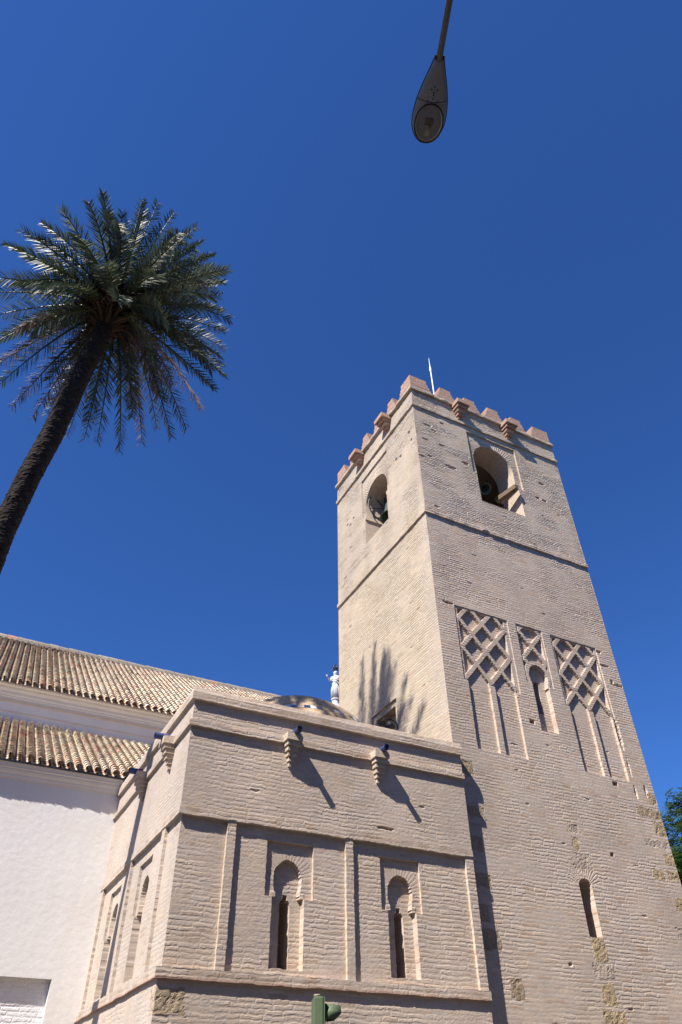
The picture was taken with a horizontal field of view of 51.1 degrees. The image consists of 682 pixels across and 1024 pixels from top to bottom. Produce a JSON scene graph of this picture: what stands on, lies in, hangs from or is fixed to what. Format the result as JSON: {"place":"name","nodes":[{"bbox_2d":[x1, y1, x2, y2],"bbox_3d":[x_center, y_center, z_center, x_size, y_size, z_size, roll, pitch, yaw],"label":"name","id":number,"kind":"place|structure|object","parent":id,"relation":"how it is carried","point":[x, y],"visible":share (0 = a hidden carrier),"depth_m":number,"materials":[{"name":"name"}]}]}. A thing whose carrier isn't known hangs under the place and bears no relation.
{"place":"outdoors","nodes":[
{"label":"outdoors","id":0,"kind":"place"},
{"bbox_2d":[0,633,279,1023],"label":"church nave","id":1,"kind":"structure","parent":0,"point":[78,729],"depth_m":14.99,"materials":[{"name":"white paint"}]},
{"bbox_2d":[74,686,492,1023],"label":"chapel","id":2,"kind":"structure","parent":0,"point":[280,860],"depth_m":11.49,"materials":[{"name":"brick"}]},
{"bbox_2d":[326,664,338,705],"bbox_3d":[-0.277,8.104,32.857,0.729,2.520,0.678,-7,-42,7],"label":"statue","id":3,"kind":"object","parent":2,"relation":"on","point":[335,691],"visible":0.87,"depth_m":32.76,"materials":[{"name":"white stone"}]},
{"bbox_2d":[380,718,397,729],"bbox_3d":[1.014,4.861,14.788,0.372,1.245,0.280,18,-45,-20],"label":"floodlight","id":4,"kind":"object","parent":2,"relation":"on","point":[389,725],"visible":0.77,"depth_m":15.06,"materials":[{"name":"metal"}]},
{"bbox_2d":[0,0,681,849],"label":"sky","id":5,"kind":"structure","parent":0,"point":[529,252],"materials":[{"name":"blue"}]},
{"bbox_2d":[335,361,681,1023],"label":"bell tower","id":6,"kind":"structure","parent":0,"point":[471,623],"depth_m":16.45,"materials":[{"name":"brick"}]},
{"bbox_2d":[368,495,387,523],"bbox_3d":[1.442,-0.316,22.146,1.185,1.324,1.349,0,-41,-1],"label":"bell","id":7,"kind":"object","parent":6,"relation":"hanging from","point":[383,519],"visible":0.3,"depth_m":22.00,"materials":[{"name":"green metal"}]},
{"bbox_2d":[371,696,398,730],"bbox_3d":[1.182,5.675,16.588,0.318,2.422,1.282,18,-45,-20],"label":"window","id":8,"kind":"structure","parent":6,"relation":"in","point":[390,710],"depth_m":17.30,"materials":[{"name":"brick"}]},
{"bbox_2d":[479,483,490,494],"bbox_3d":[4.314,-0.754,21.690,0.500,0.584,0.532,-18,-44,18],"label":"bell","id":9,"kind":"object","parent":6,"relation":"hanging from","point":[485,488],"visible":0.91,"depth_m":21.56,"materials":[{"name":"brown metal"}]},
{"bbox_2d":[576,876,604,939],"bbox_3d":[4.610,7.605,13.649,0.378,1.067,0.460,18,-45,-20],"label":"slit window","id":10,"kind":"structure","parent":6,"relation":"in","point":[588,899],"depth_m":13.66,"materials":[{"name":"brick"}]},
{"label":"pavement","id":11,"kind":"structure","parent":0,"visible":0},
{"bbox_2d":[411,0,452,143],"bbox_3d":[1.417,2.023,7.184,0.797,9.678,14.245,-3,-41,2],"label":"street lamp","id":12,"kind":"object","parent":11,"relation":"on","point":[429,116],"visible":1,"depth_m":7.20,"materials":[{"name":"grey metal"}]},
{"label":"pavement","id":13,"kind":"structure","parent":0,"visible":0},
{"bbox_2d":[0,187,233,573],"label":"palm tree","id":14,"kind":"object","parent":13,"relation":"on","point":[111,302],"visible":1,"depth_m":16.86,"materials":[{"name":"green plant"}]},
{"bbox_2d":[311,994,340,1023],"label":"traffic light","id":15,"kind":"object","parent":13,"relation":"on","point":[322,1012],"visible":1,"depth_m":7.35,"materials":[{"name":"green paint"}]},
{"bbox_2d":[323,997,324,1023],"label":"lamp door","id":16,"kind":"structure","parent":15,"relation":"in","point":[323,997],"depth_m":7.33,"materials":[{"name":"green paint"}]},
{"bbox_2d":[660,787,681,884],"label":"broadleaf tree","id":17,"kind":"object","parent":13,"relation":"on","point":[677,853],"visible":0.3,"depth_m":34.44,"materials":[{"name":"green plant"}]}
]}

